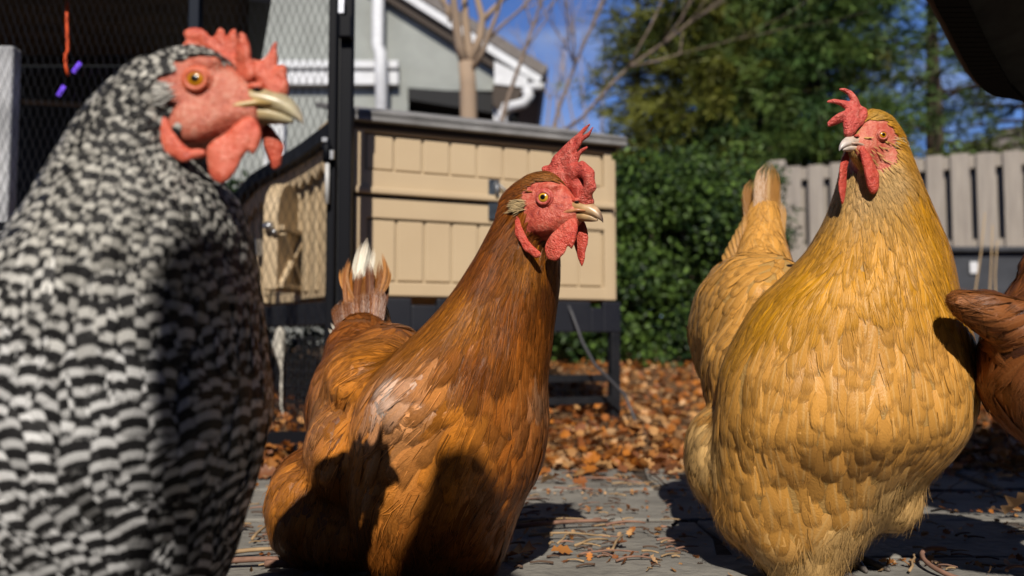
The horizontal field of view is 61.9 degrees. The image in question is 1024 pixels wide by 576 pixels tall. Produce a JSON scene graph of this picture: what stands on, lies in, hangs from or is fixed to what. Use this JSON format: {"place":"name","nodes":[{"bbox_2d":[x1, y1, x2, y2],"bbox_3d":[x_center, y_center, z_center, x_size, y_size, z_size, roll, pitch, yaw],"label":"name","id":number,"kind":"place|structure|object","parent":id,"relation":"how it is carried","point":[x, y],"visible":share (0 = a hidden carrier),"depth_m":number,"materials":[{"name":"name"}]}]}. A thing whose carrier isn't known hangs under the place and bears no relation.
{"place":"outdoors","nodes":[
{"label":"outdoors","id":0,"kind":"place"},
{"bbox_2d":[226,468,1023,575],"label":"patio","id":1,"kind":"structure","parent":0,"point":[995,542],"depth_m":1.16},
{"bbox_2d":[0,28,303,575],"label":"hen","id":2,"kind":"object","parent":1,"relation":"on","point":[136,399],"visible":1,"depth_m":0.49,"materials":[{"name":"multicoloured"}]},
{"bbox_2d":[236,547,272,553],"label":"twig","id":3,"kind":"object","parent":1,"relation":"on","point":[247,550],"visible":0.35,"depth_m":1.04,"materials":[{"name":"wood"}]},
{"bbox_2d":[231,556,283,563],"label":"twig","id":4,"kind":"object","parent":1,"relation":"on","point":[246,559],"visible":0.38,"depth_m":0.99,"materials":[{"name":"brown wood"}]},
{"bbox_2d":[251,525,264,540],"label":"twig","id":5,"kind":"object","parent":1,"relation":"on","point":[256,533],"visible":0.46,"depth_m":1.13,"materials":[{"name":"wood"}]},
{"bbox_2d":[264,559,316,570],"bbox_3d":[-0.247,0.315,0.966,0.076,0.009,0.011,-1,-4,21],"label":"twig","id":6,"kind":"object","parent":1,"relation":"on","point":[268,563],"visible":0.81,"depth_m":0.97,"materials":[{"name":"brown wood"}]},
{"bbox_2d":[255,124,602,575],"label":"hen","id":7,"kind":"object","parent":1,"relation":"on","point":[421,451],"visible":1,"depth_m":0.85,"materials":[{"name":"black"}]},
{"bbox_2d":[505,540,536,556],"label":"fallen leaf","id":8,"kind":"object","parent":1,"relation":"on","point":[519,549],"visible":0.82,"depth_m":1.02,"materials":[{"name":"brown plant"}]},
{"bbox_2d":[530,560,553,563],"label":"twig","id":9,"kind":"object","parent":1,"relation":"on","point":[546,561],"visible":1,"depth_m":1.00,"materials":[{"name":"brown wood"}]},
{"bbox_2d":[517,517,582,523],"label":"twig","id":10,"kind":"object","parent":1,"relation":"on","point":[543,519],"visible":0.75,"depth_m":1.22,"materials":[{"name":"wood"}]},
{"bbox_2d":[540,473,559,482],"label":"fallen leaf","id":11,"kind":"object","parent":1,"relation":"on","point":[545,478],"visible":1,"depth_m":1.56,"materials":[{"name":"brown plant"}]},
{"bbox_2d":[552,513,568,516],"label":"twig","id":12,"kind":"object","parent":1,"relation":"on","point":[562,514],"visible":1,"depth_m":1.26,"materials":[{"name":"wood"}]},
{"bbox_2d":[515,519,607,528],"bbox_3d":[0.069,0.330,1.196,0.138,0.008,0.008,1,-3,-17],"label":"twig","id":13,"kind":"object","parent":1,"relation":"on","point":[535,524],"visible":0.94,"depth_m":1.19,"materials":[{"name":"brown wood"}]},
{"bbox_2d":[551,544,572,553],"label":"fallen leaf","id":14,"kind":"object","parent":1,"relation":"on","point":[560,548],"visible":1,"depth_m":1.05,"materials":[{"name":"orange plant"}]},
{"bbox_2d":[556,533,568,544],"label":"twig","id":15,"kind":"object","parent":1,"relation":"on","point":[563,538],"visible":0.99,"depth_m":1.10,"materials":[{"name":"wood"}]},
{"bbox_2d":[528,532,598,536],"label":"twig","id":16,"kind":"object","parent":1,"relation":"on","point":[537,534],"visible":1,"depth_m":1.13,"materials":[{"name":"wood"}]},
{"bbox_2d":[553,487,573,490],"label":"twig","id":17,"kind":"object","parent":1,"relation":"on","point":[563,488],"visible":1,"depth_m":1.48,"materials":[{"name":"brown wood"}]},
{"bbox_2d":[576,563,594,566],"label":"twig","id":18,"kind":"object","parent":1,"relation":"on","point":[583,564],"visible":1,"depth_m":0.98,"materials":[{"name":"brown wood"}]},
{"bbox_2d":[573,538,607,546],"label":"twig","id":19,"kind":"object","parent":1,"relation":"on","point":[582,542],"visible":1,"depth_m":1.09,"materials":[{"name":"wood"}]},
{"bbox_2d":[582,543,600,546],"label":"twig","id":20,"kind":"object","parent":1,"relation":"on","point":[591,544],"visible":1,"depth_m":1.08,"materials":[{"name":"wood"}]},
{"bbox_2d":[579,549,638,553],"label":"twig","id":21,"kind":"object","parent":1,"relation":"on","point":[595,551],"visible":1,"depth_m":1.04,"materials":[{"name":"brown wood"}]},
{"bbox_2d":[585,477,642,482],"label":"twig","id":22,"kind":"object","parent":1,"relation":"on","point":[612,478],"visible":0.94,"depth_m":1.57,"materials":[{"name":"brown wood"}]},
{"bbox_2d":[611,534,622,551],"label":"twig","id":23,"kind":"object","parent":1,"relation":"on","point":[616,541],"visible":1,"depth_m":1.08,"materials":[{"name":"wood"}]},
{"bbox_2d":[609,537,626,543],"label":"fallen leaf","id":24,"kind":"object","parent":1,"relation":"on","point":[621,540],"visible":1,"depth_m":1.09,"materials":[{"name":"brown plant"}]},
{"bbox_2d":[605,520,645,526],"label":"twig","id":25,"kind":"object","parent":1,"relation":"on","point":[617,522],"visible":1,"depth_m":1.20,"materials":[{"name":"brown wood"}]},
{"bbox_2d":[615,555,651,561],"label":"twig","id":26,"kind":"object","parent":1,"relation":"on","point":[622,558],"visible":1,"depth_m":1.01,"materials":[{"name":"brown wood"}]},
{"bbox_2d":[246,466,1023,575],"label":"leaf crumbs","id":27,"kind":"object","parent":1,"relation":"on","point":[589,556],"visible":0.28,"depth_m":1.16,"materials":[{"name":"brown plant"}]},
{"bbox_2d":[258,451,1023,483],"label":"leaf scatter","id":28,"kind":"object","parent":1,"relation":"on","point":[270,466],"visible":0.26,"depth_m":1.70,"materials":[{"name":"brown plant"}]},
{"bbox_2d":[641,549,658,553],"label":"twig","id":29,"kind":"object","parent":1,"relation":"on","point":[645,550],"visible":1,"depth_m":1.05,"materials":[{"name":"wood"}]},
{"bbox_2d":[649,472,667,485],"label":"twig","id":30,"kind":"object","parent":1,"relation":"on","point":[654,475],"visible":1,"depth_m":1.58,"materials":[{"name":"brown"}]},
{"bbox_2d":[656,537,672,540],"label":"twig","id":31,"kind":"object","parent":1,"relation":"on","point":[661,538],"visible":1,"depth_m":1.11,"materials":[{"name":"brown wood"}]},
{"bbox_2d":[660,518,679,519],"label":"twig","id":32,"kind":"object","parent":1,"relation":"on","point":[670,519],"visible":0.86,"depth_m":1.23,"materials":[{"name":"wood"}]},
{"bbox_2d":[661,552,680,556],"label":"twig","id":33,"kind":"object","parent":1,"relation":"on","point":[663,555],"visible":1,"depth_m":1.03,"materials":[{"name":"wood"}]},
{"bbox_2d":[667,540,684,542],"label":"twig","id":34,"kind":"object","parent":1,"relation":"on","point":[675,540],"visible":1,"depth_m":1.10,"materials":[{"name":"brown wood"}]},
{"bbox_2d":[671,519,689,526],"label":"twig","id":35,"kind":"object","parent":1,"relation":"on","point":[676,522],"visible":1,"depth_m":1.20,"materials":[{"name":"brown wood"}]},
{"bbox_2d":[675,545,697,549],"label":"twig","id":36,"kind":"object","parent":1,"relation":"on","point":[676,548],"visible":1,"depth_m":1.07,"materials":[{"name":"brown wood"}]},
{"bbox_2d":[682,88,980,575],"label":"hen","id":37,"kind":"object","parent":1,"relation":"on","point":[830,428],"visible":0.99,"depth_m":0.86,"materials":[{"name":"yellow"}]},
{"bbox_2d":[908,551,918,571],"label":"twig","id":38,"kind":"object","parent":1,"relation":"on","point":[912,563],"visible":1,"depth_m":0.98,"materials":[{"name":"wood"}]},
{"bbox_2d":[919,546,957,575],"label":"vine curl","id":39,"kind":"object","parent":1,"relation":"on","point":[924,550],"visible":1,"depth_m":0.98,"materials":[{"name":"brown wood"}]},
{"bbox_2d":[930,509,951,511],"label":"twig","id":40,"kind":"object","parent":1,"relation":"on","point":[934,510],"visible":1,"depth_m":1.29,"materials":[{"name":"brown wood"}]},
{"bbox_2d":[938,564,957,567],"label":"twig","id":41,"kind":"object","parent":1,"relation":"on","point":[947,565],"visible":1,"depth_m":0.98,"materials":[{"name":"brown wood"}]},
{"bbox_2d":[930,473,980,501],"bbox_3d":[0.789,0.349,1.514,0.006,0.005,0.363,-3,-4,40],"label":"twig","id":42,"kind":"object","parent":1,"relation":"on","point":[932,499],"visible":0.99,"depth_m":1.48,"materials":[{"name":"brown wood"}]},
{"bbox_2d":[955,532,970,536],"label":"twig","id":43,"kind":"object","parent":1,"relation":"on","point":[958,534],"visible":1,"depth_m":1.14,"materials":[{"name":"brown"}]},
{"bbox_2d":[967,535,984,537],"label":"twig","id":44,"kind":"object","parent":1,"relation":"on","point":[968,536],"visible":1,"depth_m":1.12,"materials":[{"name":"brown"}]},
{"bbox_2d":[944,254,1023,448],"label":"hen","id":45,"kind":"object","parent":1,"relation":"on","point":[993,320],"visible":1,"depth_m":0.80,"materials":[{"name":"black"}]},
{"bbox_2d":[975,556,998,559],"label":"twig","id":46,"kind":"object","parent":1,"relation":"on","point":[986,557],"visible":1,"depth_m":1.02,"materials":[{"name":"brown"}]},
{"bbox_2d":[986,508,1003,512],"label":"twig","id":47,"kind":"object","parent":1,"relation":"on","point":[995,509],"visible":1,"depth_m":1.30,"materials":[{"name":"brown wood"}]},
{"bbox_2d":[1000,492,1023,513],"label":"fallen leaf","id":48,"kind":"object","parent":1,"relation":"on","point":[1012,502],"visible":1,"depth_m":1.25,"materials":[{"name":"brown plant"}]},
{"bbox_2d":[1005,564,1023,571],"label":"twig","id":49,"kind":"object","parent":1,"relation":"on","point":[1008,568],"visible":1,"depth_m":0.97,"materials":[{"name":"brown wood"}]},
{"bbox_2d":[249,470,1021,554],"bbox_3d":[0.100,0.253,-0.375,7.000,0.001,4.280,0,-3,0],"label":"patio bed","id":50,"kind":"object","parent":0,"point":[720,549],"depth_m":1.27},
{"bbox_2d":[265,343,1022,469],"bbox_3d":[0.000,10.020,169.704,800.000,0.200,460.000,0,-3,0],"label":"ground","id":51,"kind":"structure","parent":0,"point":[646,440],"depth_m":2.79,"materials":[{"name":"brown plant"}]},
{"bbox_2d":[0,46,20,221],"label":"white post","id":52,"kind":"object","parent":51,"relation":"on","point":[10,133],"visible":0.54,"depth_m":2.07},
{"bbox_2d":[0,0,354,449],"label":"chicken run","id":53,"kind":"object","parent":51,"relation":"on","point":[108,39],"visible":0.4,"depth_m":2.23,"materials":[{"name":"black metal"}]},
{"bbox_2d":[64,0,69,75],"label":"hanging string","id":54,"kind":"object","parent":53,"relation":"hanging from","point":[67,33],"visible":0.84,"depth_m":2.08,"materials":[{"name":"orange"}]},
{"bbox_2d":[56,85,65,96],"bbox_3d":[-1.094,-0.478,2.071,0.023,0.030,0.010,0,-3,0],"label":"violet stick","id":55,"kind":"object","parent":54,"relation":"hanging from","point":[59,91],"visible":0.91,"depth_m":2.07,"materials":[{"name":"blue plastic"}]},
{"bbox_2d":[71,61,81,73],"bbox_3d":[-1.058,-0.536,2.075,0.025,0.030,0.010,0,-3,0],"label":"violet stick","id":56,"kind":"object","parent":54,"relation":"hanging from","point":[74,69],"visible":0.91,"depth_m":2.07,"materials":[{"name":"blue plastic"}]},
{"bbox_2d":[225,169,324,364],"bbox_3d":[-1.506,-0.093,4.577,1.214,1.068,0.866,0,-3,0],"label":"ivy bush","id":57,"kind":"object","parent":51,"relation":"on","point":[232,183],"visible":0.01,"depth_m":4.71,"materials":[{"name":"green plant"}]},
{"bbox_2d":[264,124,286,165],"bbox_3d":[-1.234,-0.772,4.452,0.100,0.600,0.060,0,-3,0],"label":"white post","id":58,"kind":"object","parent":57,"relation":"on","point":[283,132],"visible":0.07,"depth_m":4.42,"materials":[{"name":"white paint"}]},
{"bbox_2d":[227,0,547,342],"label":"house","id":59,"kind":"structure","parent":51,"relation":"on","point":[405,58],"depth_m":10.15,"materials":[{"name":"grey paint"}]},
{"bbox_2d":[234,102,626,430],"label":"chicken coop","id":60,"kind":"structure","parent":51,"relation":"on","point":[429,190],"depth_m":2.30,"materials":[{"name":"tan painted wood"},{"name":"black painted wood"}]},
{"bbox_2d":[262,184,301,292],"bbox_3d":[-0.622,-0.139,2.332,0.054,0.295,0.211,0,-3,6],"label":"door","id":61,"kind":"structure","parent":60,"relation":"in","point":[274,216],"depth_m":2.28,"materials":[{"name":"beige wood"}]},
{"bbox_2d":[568,305,644,432],"bbox_3d":[0.278,0.232,2.346,0.262,0.392,0.089,-2,-4,34],"label":"cable","id":62,"kind":"object","parent":60,"relation":"hanging from","point":[609,379],"visible":0.73,"depth_m":2.35,"materials":[{"name":"grey plastic"}]},
{"bbox_2d":[440,0,538,118],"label":"bare tree","id":63,"kind":"object","parent":51,"relation":"on","point":[470,54],"visible":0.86,"depth_m":6.55,"materials":[{"name":"beige plant"}]},
{"bbox_2d":[500,0,555,120],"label":"sapling","id":64,"kind":"object","parent":51,"relation":"on","point":[515,76],"visible":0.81,"depth_m":5.70,"materials":[{"name":"brown wood"}]},
{"bbox_2d":[475,0,655,132],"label":"bare tree","id":65,"kind":"object","parent":51,"relation":"on","point":[563,55],"visible":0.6,"depth_m":16.24,"materials":[{"name":"grey plant"}]},
{"bbox_2d":[550,232,681,367],"bbox_3d":[0.281,0.058,4.567,1.227,0.774,0.779,0,-3,0],"label":"ivy bush","id":66,"kind":"object","parent":51,"relation":"on","point":[563,345],"visible":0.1,"depth_m":4.40,"materials":[{"name":"green plant"}]},
{"bbox_2d":[572,0,693,161],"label":"evergreen tree","id":67,"kind":"object","parent":51,"relation":"on","point":[598,84],"visible":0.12,"depth_m":9.48,"materials":[{"name":"green plant"}]},
{"bbox_2d":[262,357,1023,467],"bbox_3d":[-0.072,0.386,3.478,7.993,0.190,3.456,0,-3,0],"label":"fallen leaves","id":68,"kind":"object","parent":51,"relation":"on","point":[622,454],"visible":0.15,"depth_m":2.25,"materials":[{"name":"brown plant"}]},
{"bbox_2d":[565,134,766,366],"bbox_3d":[0.811,-0.209,4.706,1.140,1.317,0.860,0,-3,0],"label":"ivy bush","id":69,"kind":"object","parent":51,"relation":"on","point":[697,204],"visible":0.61,"depth_m":4.50,"materials":[{"name":"green plant"}]},
{"bbox_2d":[541,0,866,128],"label":"bare tree","id":70,"kind":"object","parent":51,"relation":"on","point":[575,60],"visible":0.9,"depth_m":6.14,"materials":[{"name":"wood"}]},
{"bbox_2d":[552,0,868,308],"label":"evergreen tree","id":71,"kind":"object","parent":51,"relation":"on","point":[707,67],"visible":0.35,"depth_m":7.82,"materials":[{"name":"green plant"}]},
{"bbox_2d":[669,159,805,356],"bbox_3d":[1.354,-0.163,5.397,0.821,1.270,0.731,0,-3,0],"label":"ivy bush","id":72,"kind":"object","parent":51,"relation":"on","point":[782,182],"visible":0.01,"depth_m":5.22,"materials":[{"name":"green plant"}]},
{"bbox_2d":[640,0,944,189],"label":"evergreen tree","id":73,"kind":"object","parent":51,"relation":"on","point":[887,66],"depth_m":8.36,"materials":[{"name":"green plant"}]},
{"bbox_2d":[663,0,1004,227],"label":"evergreen tree","id":74,"kind":"object","parent":51,"relation":"on","point":[813,45],"visible":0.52,"depth_m":7.15,"materials":[{"name":"green plant"}]},
{"bbox_2d":[826,0,1023,158],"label":"evergreen tree","id":75,"kind":"object","parent":51,"relation":"on","point":[931,39],"visible":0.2,"depth_m":8.54,"materials":[{"name":"green plant"}]},
{"bbox_2d":[909,1,1023,156],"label":"evergreen tree","id":76,"kind":"object","parent":51,"relation":"on","point":[973,106],"visible":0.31,"depth_m":9.81,"materials":[{"name":"green plant"}]},
{"bbox_2d":[974,212,985,289],"bbox_3d":[1.748,-0.017,3.206,0.080,0.537,0.009,0,-3,0],"label":"dry stalk","id":77,"kind":"object","parent":51,"relation":"on","point":[980,254],"visible":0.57,"depth_m":3.21,"materials":[{"name":"beige"}]},
{"bbox_2d":[950,246,1023,342],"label":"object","id":78,"kind":"object","parent":51,"relation":"on","point":[966,259],"visible":0.16,"depth_m":4.41,"materials":[{"name":"plastic"}]},
{"bbox_2d":[956,126,1023,153],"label":"house","id":79,"kind":"structure","parent":51,"relation":"on","point":[1003,141],"depth_m":14.16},
{"bbox_2d":[989,225,992,289],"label":"dry stalk","id":80,"kind":"object","parent":51,"relation":"on","point":[991,260],"visible":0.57,"depth_m":3.21,"materials":[{"name":"beige plant"}]},
{"bbox_2d":[994,240,997,290],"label":"dry stalk","id":81,"kind":"object","parent":51,"relation":"on","point":[995,267],"visible":0.43,"depth_m":3.21,"materials":[{"name":"beige plant"}]},
{"bbox_2d":[446,0,1022,316],"label":"sky","id":82,"kind":"structure","parent":0,"point":[540,49],"materials":[{"name":"blue"}]},
{"bbox_2d":[767,150,1023,261],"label":"fence","id":83,"kind":"object","parent":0,"point":[965,191],"visible":0.27,"depth_m":5.94,"materials":[{"name":"grey wood"}]},
{"bbox_2d":[927,0,1023,102],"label":"overhead panel","id":84,"kind":"object","parent":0,"point":[985,38],"visible":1,"depth_m":1.19,"materials":[{"name":"black"}]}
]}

